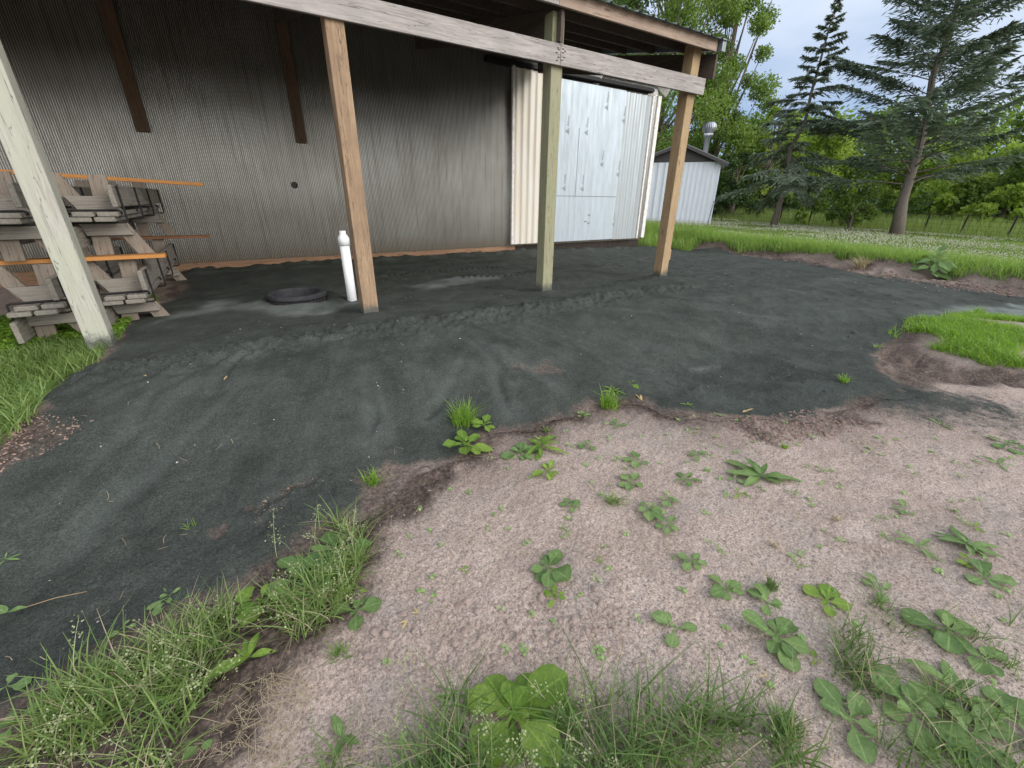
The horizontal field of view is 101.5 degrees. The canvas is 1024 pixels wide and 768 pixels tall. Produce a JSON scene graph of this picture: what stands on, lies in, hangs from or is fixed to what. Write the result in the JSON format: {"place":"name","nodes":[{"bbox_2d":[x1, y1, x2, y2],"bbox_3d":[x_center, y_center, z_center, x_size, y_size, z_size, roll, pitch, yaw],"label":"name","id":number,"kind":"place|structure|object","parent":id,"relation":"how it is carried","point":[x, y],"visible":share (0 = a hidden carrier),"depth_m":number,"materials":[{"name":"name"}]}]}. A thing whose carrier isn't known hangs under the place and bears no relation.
{"place":"outdoors","nodes":[
{"label":"outdoors","id":0,"kind":"place"},
{"bbox_2d":[0,220,1023,767],"bbox_3d":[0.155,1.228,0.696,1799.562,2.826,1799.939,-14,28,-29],"label":"ground","id":1,"kind":"structure","parent":0,"point":[952,388],"depth_m":1.96,"materials":[{"name":"soil"}]},
{"bbox_2d":[0,698,44,745],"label":"weed","id":2,"kind":"object","parent":1,"relation":"on","point":[8,731],"visible":0.43,"depth_m":1.35,"materials":[{"name":"green plant"}]},
{"bbox_2d":[0,313,124,445],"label":"grass patch","id":3,"kind":"object","parent":1,"relation":"on","point":[16,412],"visible":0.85,"depth_m":3.35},
{"bbox_2d":[6,246,122,340],"bbox_3d":[-4.996,-1.148,4.939,0.517,0.635,3.150,-14,28,-29],"label":"bench","id":4,"kind":"object","parent":1,"relation":"on","point":[43,322],"visible":0.41,"depth_m":3.94,"materials":[{"name":"grey wood"}]},
{"bbox_2d":[0,244,119,343],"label":"bench","id":5,"kind":"object","parent":4,"relation":"on","point":[33,298],"visible":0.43,"depth_m":3.81,"materials":[{"name":"grey wood"}]},
{"bbox_2d":[0,292,158,351],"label":"ground cover","id":6,"kind":"object","parent":1,"relation":"on","point":[6,327],"visible":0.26,"depth_m":4.06,"materials":[{"name":"green plant"}]},
{"bbox_2d":[181,724,212,761],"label":"weed","id":7,"kind":"object","parent":1,"relation":"on","point":[206,744],"visible":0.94,"depth_m":1.30,"materials":[{"name":"green plant"}]},
{"bbox_2d":[0,492,399,767],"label":"foreground grass","id":8,"kind":"structure","parent":1,"relation":"on","point":[159,684],"depth_m":1.44,"materials":[{"name":"plant"}]},
{"bbox_2d":[154,655,323,767],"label":"root fibres","id":9,"kind":"object","parent":1,"relation":"on","point":[271,714],"visible":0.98,"depth_m":1.37,"materials":[{"name":"brown plant"}]},
{"bbox_2d":[202,632,276,681],"bbox_3d":[-1.025,0.991,1.567,0.239,0.041,0.179,-14,28,-29],"label":"weed","id":10,"kind":"object","parent":1,"relation":"on","point":[246,654],"visible":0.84,"depth_m":1.56,"materials":[{"name":"green plant"}]},
{"bbox_2d":[235,584,288,625],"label":"weed","id":11,"kind":"object","parent":1,"relation":"on","point":[248,590],"visible":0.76,"depth_m":1.76,"materials":[{"name":"green plant"}]},
{"bbox_2d":[264,555,337,602],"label":"weed","id":12,"kind":"object","parent":1,"relation":"on","point":[289,559],"visible":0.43,"depth_m":1.89,"materials":[{"name":"green plant"}]},
{"bbox_2d":[297,531,371,570],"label":"weed","id":13,"kind":"object","parent":1,"relation":"on","point":[314,556],"visible":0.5,"depth_m":2.03,"materials":[{"name":"green plant"}]},
{"bbox_2d":[0,0,670,286],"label":"barn","id":14,"kind":"structure","parent":1,"relation":"on","point":[227,104],"depth_m":7.63,"materials":[{"name":"metal"}]},
{"bbox_2d":[484,54,654,244],"bbox_3d":[1.593,-5.566,10.572,5.077,3.730,0.165,-14,28,-29],"label":"sliding door","id":15,"kind":"structure","parent":14,"relation":"in","point":[604,132],"depth_m":10.62,"materials":[{"name":"white metal"}]},
{"bbox_2d":[321,638,355,666],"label":"grass tuft","id":16,"kind":"object","parent":1,"relation":"on","point":[340,649],"visible":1,"depth_m":1.57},
{"bbox_2d":[331,714,359,760],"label":"weed","id":17,"kind":"object","parent":1,"relation":"on","point":[340,725],"visible":0.73,"depth_m":1.34,"materials":[{"name":"green plant"}]},
{"bbox_2d":[333,595,381,630],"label":"weed","id":18,"kind":"object","parent":1,"relation":"on","point":[372,604],"visible":0.93,"depth_m":1.74,"materials":[{"name":"green plant"}]},
{"bbox_2d":[0,0,726,352],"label":"lean to","id":19,"kind":"object","parent":1,"relation":"on","point":[554,38],"visible":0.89,"depth_m":4.64,"materials":[{"name":"brown wood"}]},
{"bbox_2d":[8,504,774,767],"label":"seeding grass","id":20,"kind":"structure","parent":1,"relation":"on","point":[395,720],"depth_m":1.35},
{"bbox_2d":[330,578,626,673],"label":"dry clods","id":21,"kind":"object","parent":1,"relation":"on","point":[413,631],"visible":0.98,"depth_m":1.67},
{"bbox_2d":[357,585,619,666],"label":"clods","id":22,"kind":"object","parent":1,"relation":"on","point":[516,636],"visible":0.97,"depth_m":1.67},
{"bbox_2d":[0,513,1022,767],"bbox_3d":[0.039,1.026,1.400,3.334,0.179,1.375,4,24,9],"label":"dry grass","id":23,"kind":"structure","parent":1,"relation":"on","point":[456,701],"depth_m":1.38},
{"bbox_2d":[0,245,1023,720],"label":"sand pad","id":24,"kind":"object","parent":1,"relation":"on","point":[138,447],"visible":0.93,"depth_m":3.39,"materials":[{"name":"soil"}]},
{"bbox_2d":[0,673,31,690],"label":"weed","id":25,"kind":"object","parent":24,"relation":"on","point":[21,683],"visible":0.92,"depth_m":1.47,"materials":[{"name":"green plant"}]},
{"bbox_2d":[0,413,93,471],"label":"reddish pebbles","id":26,"kind":"object","parent":24,"relation":"on","point":[24,448],"visible":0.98,"depth_m":2.47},
{"bbox_2d":[102,243,186,320],"bbox_3d":[-4.586,-1.336,5.375,0.517,0.635,3.150,-14,28,-29],"label":"bench","id":27,"kind":"object","parent":24,"relation":"on","point":[150,272],"visible":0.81,"depth_m":4.45,"materials":[{"name":"grey wood"}]},
{"bbox_2d":[86,239,175,326],"bbox_3d":[-4.691,-1.389,5.278,0.517,0.635,3.150,-14,28,-29],"label":"bench","id":28,"kind":"object","parent":27,"relation":"on","point":[127,285],"visible":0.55,"depth_m":4.25,"materials":[{"name":"grey wood"}]},
{"bbox_2d":[0,253,166,264],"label":"board","id":29,"kind":"object","parent":28,"relation":"on","point":[99,258],"visible":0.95,"depth_m":4.09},
{"bbox_2d":[0,182,122,261],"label":"bench","id":30,"kind":"object","parent":29,"relation":"on","point":[13,232],"visible":0.23,"depth_m":3.65,"materials":[{"name":"grey wood"}]},
{"bbox_2d":[0,171,89,244],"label":"bench","id":31,"kind":"object","parent":30,"relation":"on","point":[9,209],"visible":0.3,"depth_m":3.55,"materials":[{"name":"grey wood"}]},
{"bbox_2d":[0,169,202,185],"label":"board","id":32,"kind":"object","parent":31,"relation":"on","point":[131,179],"visible":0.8,"depth_m":4.84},
{"bbox_2d":[32,235,209,242],"bbox_3d":[-5.574,-2.092,6.012,2.061,0.034,0.140,-13,27,-28],"label":"board","id":33,"kind":"object","parent":28,"relation":"on","point":[175,236],"visible":0.48,"depth_m":6.22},
{"bbox_2d":[69,184,177,254],"bbox_3d":[-4.600,-2.043,5.089,0.517,0.635,3.150,-13,27,-29],"label":"bench","id":34,"kind":"object","parent":33,"relation":"on","point":[99,230],"visible":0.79,"depth_m":4.21,"materials":[{"name":"grey wood"}]},
{"bbox_2d":[52,173,158,248],"bbox_3d":[-4.711,-2.095,4.989,0.517,0.635,3.150,-14,28,-29],"label":"bench","id":35,"kind":"object","parent":34,"relation":"on","point":[98,203],"visible":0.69,"depth_m":3.96,"materials":[{"name":"grey wood"}]},
{"bbox_2d":[146,587,192,615],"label":"weed","id":36,"kind":"object","parent":24,"relation":"on","point":[156,606],"visible":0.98,"depth_m":1.74,"materials":[{"name":"green plant"}]},
{"bbox_2d":[266,287,326,304],"bbox_3d":[-2.712,-0.972,5.356,0.682,0.412,0.682,-14,28,-29],"label":"tank riser","id":37,"kind":"object","parent":24,"relation":"on","point":[293,295],"visible":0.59,"depth_m":5.22,"materials":[{"name":"black plastic"}]},
{"bbox_2d":[338,231,356,300],"bbox_3d":[-2.047,-1.361,5.249,0.132,1.056,0.132,-14,28,-29],"label":"vent pipe","id":38,"kind":"object","parent":24,"relation":"on","point":[343,241],"visible":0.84,"depth_m":5.16,"materials":[{"name":"white plastic"}]},
{"bbox_2d":[111,325,636,610],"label":"scattered lumps","id":39,"kind":"object","parent":24,"relation":"on","point":[372,417],"visible":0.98,"depth_m":3.10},
{"bbox_2d":[440,393,489,429],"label":"grass tuft","id":40,"kind":"object","parent":24,"relation":"on","point":[469,417],"visible":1,"depth_m":3.16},
{"bbox_2d":[443,429,492,453],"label":"weed","id":41,"kind":"object","parent":24,"relation":"on","point":[477,448],"visible":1,"depth_m":2.88,"materials":[{"name":"green plant"}]},
{"bbox_2d":[616,298,902,405],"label":"loose lumps","id":42,"kind":"object","parent":24,"relation":"on","point":[794,366],"visible":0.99,"depth_m":4.51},
{"bbox_2d":[888,306,1023,367],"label":"grass mound","id":43,"kind":"object","parent":24,"relation":"on","point":[960,331],"depth_m":4.73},
{"bbox_2d":[501,442,538,459],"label":"weed","id":44,"kind":"object","parent":1,"relation":"on","point":[509,455],"visible":1,"depth_m":2.82,"materials":[{"name":"green plant"}]},
{"bbox_2d":[467,664,576,767],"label":"weed","id":45,"kind":"object","parent":1,"relation":"on","point":[517,695],"visible":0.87,"depth_m":1.38,"materials":[{"name":"green plant"}]},
{"bbox_2d":[516,435,568,460],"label":"weed","id":46,"kind":"object","parent":1,"relation":"on","point":[539,452],"visible":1,"depth_m":2.86,"materials":[{"name":"green plant"}]},
{"bbox_2d":[532,460,558,479],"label":"weed","id":47,"kind":"object","parent":1,"relation":"on","point":[549,474],"visible":1,"depth_m":2.62,"materials":[{"name":"green plant"}]},
{"bbox_2d":[530,549,571,587],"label":"weed","id":48,"kind":"object","parent":1,"relation":"on","point":[547,578],"visible":1,"depth_m":1.92,"materials":[{"name":"green plant"}]},
{"bbox_2d":[541,703,583,767],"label":"weed","id":49,"kind":"object","parent":1,"relation":"on","point":[549,715],"visible":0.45,"depth_m":1.36,"materials":[{"name":"green plant"}]},
{"bbox_2d":[323,682,833,767],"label":"dry thatch","id":50,"kind":"object","parent":1,"relation":"on","point":[527,719],"visible":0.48,"depth_m":1.36,"materials":[{"name":"beige plant"}]},
{"bbox_2d":[594,384,631,410],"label":"grass tuft","id":51,"kind":"object","parent":1,"relation":"on","point":[604,402],"visible":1,"depth_m":3.46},
{"bbox_2d":[618,473,643,489],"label":"weed","id":52,"kind":"object","parent":1,"relation":"on","point":[626,477],"visible":1,"depth_m":2.54,"materials":[{"name":"green plant"}]},
{"bbox_2d":[639,501,661,520],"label":"weed","id":53,"kind":"object","parent":1,"relation":"on","point":[650,515],"visible":1,"depth_m":2.31,"materials":[{"name":"green plant"}]},
{"bbox_2d":[299,418,1023,767],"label":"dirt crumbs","id":54,"kind":"object","parent":1,"relation":"on","point":[691,576],"visible":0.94,"depth_m":1.99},
{"bbox_2d":[655,514,678,533],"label":"weed","id":55,"kind":"object","parent":1,"relation":"on","point":[667,529],"visible":1,"depth_m":2.21,"materials":[{"name":"green plant"}]},
{"bbox_2d":[651,610,697,646],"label":"weed","id":56,"kind":"object","parent":1,"relation":"on","point":[671,639],"visible":1,"depth_m":1.69,"materials":[{"name":"green plant"}]},
{"bbox_2d":[612,0,751,154],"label":"broadleaf tree","id":57,"kind":"object","parent":1,"relation":"on","point":[672,12],"visible":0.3,"depth_m":27.11,"materials":[{"name":"green plant"}]},
{"bbox_2d":[348,423,1022,766],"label":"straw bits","id":58,"kind":"object","parent":1,"relation":"on","point":[691,588],"visible":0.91,"depth_m":1.85,"materials":[{"name":"beige plant"}]},
{"bbox_2d":[646,121,728,223],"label":"garden shed","id":59,"kind":"structure","parent":1,"relation":"on","point":[699,180],"depth_m":21.51,"materials":[{"name":"white metal"}]},
{"bbox_2d":[646,162,668,221],"bbox_3d":[7.353,-10.109,22.260,1.858,2.940,0.035,9,25,19],"label":"door panel","id":60,"kind":"structure","parent":59,"relation":"in","point":[659,172],"depth_m":22.10,"materials":[{"name":"white metal"}]},
{"bbox_2d":[678,552,707,569],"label":"weed","id":61,"kind":"object","parent":1,"relation":"on","point":[686,565],"visible":1,"depth_m":1.98,"materials":[{"name":"green plant"}]},
{"bbox_2d":[383,415,1018,756],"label":"seedlings","id":62,"kind":"object","parent":1,"relation":"on","point":[804,638],"visible":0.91,"depth_m":2.02,"materials":[{"name":"green plant"}]},
{"bbox_2d":[391,434,1018,662],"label":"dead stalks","id":63,"kind":"object","parent":1,"relation":"on","point":[718,538],"visible":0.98,"depth_m":2.20,"materials":[{"name":"beige plant"}]},
{"bbox_2d":[710,574,743,599],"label":"weed","id":64,"kind":"object","parent":1,"relation":"on","point":[716,591],"visible":1,"depth_m":1.84,"materials":[{"name":"green plant"}]},
{"bbox_2d":[688,0,781,203],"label":"broadleaf tree","id":65,"kind":"object","parent":1,"relation":"on","point":[742,136],"visible":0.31,"depth_m":29.03,"materials":[{"name":"green plant"}]},
{"bbox_2d":[712,150,766,218],"bbox_3d":[14.388,-12.603,27.174,3.966,4.534,3.045,6,24,13],"label":"dark bush","id":66,"kind":"object","parent":1,"relation":"on","point":[735,182],"visible":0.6,"depth_m":26.51,"materials":[{"name":"green plant"}]},
{"bbox_2d":[726,457,798,485],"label":"weed","id":67,"kind":"object","parent":1,"relation":"on","point":[754,471],"visible":1,"depth_m":2.61,"materials":[{"name":"green plant"}]},
{"bbox_2d":[746,583,782,614],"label":"weed","id":68,"kind":"object","parent":1,"relation":"on","point":[765,593],"visible":1,"depth_m":1.81,"materials":[{"name":"green plant"}]},
{"bbox_2d":[739,105,805,211],"bbox_3d":[18.976,-15.729,30.407,4.431,7.587,3.868,3,24,6],"label":"broadleaf tree","id":69,"kind":"object","parent":1,"relation":"on","point":[764,148],"visible":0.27,"depth_m":30.03,"materials":[{"name":"green plant"}]},
{"bbox_2d":[741,609,809,671],"bbox_3d":[1.054,0.973,1.656,0.219,0.045,0.240,-14,28,-29],"label":"weed","id":70,"kind":"object","parent":1,"relation":"on","point":[781,625],"visible":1,"depth_m":1.63,"materials":[{"name":"green plant"}]},
{"bbox_2d":[714,0,850,226],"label":"spruce tree","id":71,"kind":"object","parent":1,"relation":"on","point":[791,174],"visible":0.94,"depth_m":19.03,"materials":[{"name":"green plant"}]},
{"bbox_2d":[760,692,817,750],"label":"grass tuft","id":72,"kind":"object","parent":1,"relation":"on","point":[777,719],"visible":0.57,"depth_m":1.36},
{"bbox_2d":[713,409,871,444],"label":"soil clods","id":73,"kind":"object","parent":1,"relation":"on","point":[843,422],"visible":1,"depth_m":3.16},
{"bbox_2d":[765,134,847,206],"bbox_3d":[22.068,-16.141,33.135,5.807,6.909,4.846,-2,24,-5],"label":"broadleaf tree","id":74,"kind":"object","parent":1,"relation":"on","point":[802,139],"visible":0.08,"depth_m":31.80,"materials":[{"name":"green plant"}]},
{"bbox_2d":[782,129,863,207],"bbox_3d":[23.516,-15.773,31.566,5.471,7.028,5.524,-14,28,-29],"label":"broadleaf tree","id":75,"kind":"object","parent":1,"relation":"on","point":[839,148],"visible":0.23,"depth_m":30.25,"materials":[{"name":"green plant"}]},
{"bbox_2d":[803,583,850,616],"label":"weed","id":76,"kind":"object","parent":1,"relation":"on","point":[826,590],"visible":0.99,"depth_m":1.82,"materials":[{"name":"green plant"}]},
{"bbox_2d":[646,218,1023,260],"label":"clover flowers","id":77,"kind":"object","parent":1,"relation":"on","point":[862,233],"visible":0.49,"depth_m":15.22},
{"bbox_2d":[666,94,1023,186],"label":"woods","id":78,"kind":"object","parent":1,"relation":"on","point":[1017,121],"visible":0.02,"depth_m":35.40,"materials":[{"name":"green plant"}]},
{"bbox_2d":[813,678,877,764],"bbox_3d":[1.112,1.094,1.377,0.167,0.048,0.241,10,26,21],"label":"weed","id":79,"kind":"object","parent":1,"relation":"on","point":[863,748],"visible":0.98,"depth_m":1.40,"materials":[{"name":"green plant"}]},
{"bbox_2d":[808,182,899,230],"bbox_3d":[15.802,-7.989,19.238,2.980,2.479,2.774,-6,25,-14],"label":"bush","id":80,"kind":"object","parent":1,"relation":"on","point":[846,212],"visible":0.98,"depth_m":19.10,"materials":[{"name":"green plant"}]},
{"bbox_2d":[813,138,899,212],"bbox_3d":[27.303,-16.021,33.167,6.534,6.405,4.475,11,26,23],"label":"broadleaf tree","id":81,"kind":"object","parent":1,"relation":"on","point":[892,164],"visible":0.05,"depth_m":31.84,"materials":[{"name":"green plant"}]},
{"bbox_2d":[695,241,1023,296],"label":"bank clods","id":82,"kind":"object","parent":1,"relation":"on","point":[946,282],"visible":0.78,"depth_m":8.53,"materials":[{"name":"soil"}]},
{"bbox_2d":[715,173,1016,221],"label":"undergrowth","id":83,"kind":"object","parent":1,"relation":"on","point":[796,204],"visible":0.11,"depth_m":26.93,"materials":[{"name":"green plant"}]},
{"bbox_2d":[715,206,1023,237],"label":"wire fence","id":84,"kind":"object","parent":1,"relation":"on","point":[1008,234],"visible":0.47,"depth_m":19.00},
{"bbox_2d":[862,572,890,601],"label":"weed","id":85,"kind":"object","parent":1,"relation":"on","point":[872,577],"visible":0.88,"depth_m":1.88,"materials":[{"name":"green plant"}]},
{"bbox_2d":[828,139,930,213],"bbox_3d":[27.775,-15.093,32.232,6.244,6.554,6.543,12,26,24],"label":"broadleaf tree","id":86,"kind":"object","parent":1,"relation":"on","point":[861,175],"visible":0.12,"depth_m":30.70,"materials":[{"name":"green plant"}]},
{"bbox_2d":[787,0,1023,235],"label":"spruce tree","id":87,"kind":"object","parent":1,"relation":"on","point":[984,70],"visible":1,"depth_m":15.54,"materials":[{"name":"green plant"}]},
{"bbox_2d":[795,558,1023,767],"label":"foreground grass","id":88,"kind":"structure","parent":1,"relation":"on","point":[861,667],"depth_m":1.44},
{"bbox_2d":[872,137,950,213],"bbox_3d":[30.174,-14.831,31.232,6.824,6.479,4.924,8,25,16],"label":"broadleaf tree","id":89,"kind":"object","parent":1,"relation":"on","point":[890,178],"visible":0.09,"depth_m":30.55,"materials":[{"name":"green plant"}]},
{"bbox_2d":[892,529,943,561],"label":"weed","id":90,"kind":"object","parent":1,"relation":"on","point":[922,543],"visible":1,"depth_m":2.10,"materials":[{"name":"green plant"}]},
{"bbox_2d":[867,664,972,757],"bbox_3d":[1.357,1.082,1.392,0.213,0.062,0.262,4,24,7],"label":"weed","id":91,"kind":"object","parent":1,"relation":"on","point":[927,704],"visible":0.82,"depth_m":1.41,"materials":[{"name":"green plant"}]},
{"bbox_2d":[911,245,957,280],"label":"leafy clump","id":92,"kind":"object","parent":1,"relation":"on","point":[945,267],"visible":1,"depth_m":8.48,"materials":[{"name":"green plant"}]},
{"bbox_2d":[900,658,974,707],"bbox_3d":[1.544,1.060,1.477,0.170,0.038,0.200,0,24,-1],"label":"weed","id":93,"kind":"object","parent":1,"relation":"on","point":[944,664],"visible":0.71,"depth_m":1.52,"materials":[{"name":"green plant"}]},
{"bbox_2d":[901,608,977,654],"bbox_3d":[1.732,0.960,1.687,0.237,0.055,0.218,-14,28,-29],"label":"weed","id":94,"kind":"object","parent":1,"relation":"on","point":[947,639],"visible":0.97,"depth_m":1.68,"materials":[{"name":"green plant"}]},
{"bbox_2d":[892,149,1001,218],"bbox_3d":[30.430,-13.391,29.291,5.564,5.225,6.256,6,24,13],"label":"broadleaf tree","id":95,"kind":"object","parent":1,"relation":"on","point":[930,165],"visible":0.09,"depth_m":28.56,"materials":[{"name":"green plant"}]},
{"bbox_2d":[909,126,1023,208],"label":"broadleaf tree","id":96,"kind":"object","parent":1,"relation":"on","point":[940,189],"visible":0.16,"depth_m":24.94,"materials":[{"name":"green plant"}]},
{"bbox_2d":[932,171,1000,219],"bbox_3d":[25.435,-9.864,23.145,3.645,3.409,3.310,-14,28,-29],"label":"broadleaf tree","id":97,"kind":"object","parent":1,"relation":"on","point":[946,200],"visible":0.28,"depth_m":22.98,"materials":[{"name":"green plant"}]},
{"bbox_2d":[933,526,1001,558],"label":"weed","id":98,"kind":"object","parent":1,"relation":"on","point":[979,546],"visible":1,"depth_m":2.08,"materials":[{"name":"green plant"}]},
{"bbox_2d":[938,699,1019,767],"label":"weed","id":99,"kind":"object","parent":1,"relation":"on","point":[985,736],"visible":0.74,"depth_m":1.34,"materials":[{"name":"green plant"}]},
{"bbox_2d":[965,646,1008,676],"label":"weed","id":100,"kind":"object","parent":1,"relation":"on","point":[982,667],"visible":1,"depth_m":1.57,"materials":[{"name":"green plant"}]},
{"bbox_2d":[953,182,1023,229],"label":"broadleaf tree","id":101,"kind":"object","parent":1,"relation":"on","point":[1014,194],"visible":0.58,"depth_m":21.05,"materials":[{"name":"green plant"}]},
{"bbox_2d":[953,145,1023,210],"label":"broadleaf tree","id":102,"kind":"object","parent":1,"relation":"on","point":[1016,174],"visible":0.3,"depth_m":22.01,"materials":[{"name":"green plant"}]},
{"bbox_2d":[965,559,1016,587],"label":"weed","id":103,"kind":"object","parent":1,"relation":"on","point":[983,567],"visible":1,"depth_m":1.90,"materials":[{"name":"green plant"}]},
{"bbox_2d":[965,685,1023,729],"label":"weed","id":104,"kind":"object","parent":1,"relation":"on","point":[1004,698],"visible":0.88,"depth_m":1.43,"materials":[{"name":"green plant"}]},
{"bbox_2d":[987,435,1023,454],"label":"weed","id":105,"kind":"object","parent":1,"relation":"on","point":[996,444],"visible":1,"depth_m":2.88,"materials":[{"name":"green plant"}]},
{"bbox_2d":[275,618,844,767],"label":"foreground grass","id":106,"kind":"structure","parent":0,"point":[634,756],"depth_m":1.30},
{"bbox_2d":[616,0,1023,177],"label":"sky","id":107,"kind":"structure","parent":0,"point":[799,19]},
{"bbox_2d":[637,218,1023,280],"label":"lawn grass","id":108,"kind":"structure","parent":0,"point":[778,243],"depth_m":11.64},
{"bbox_2d":[711,206,1023,242],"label":"meadow grass","id":109,"kind":"structure","parent":0,"point":[884,222],"depth_m":20.29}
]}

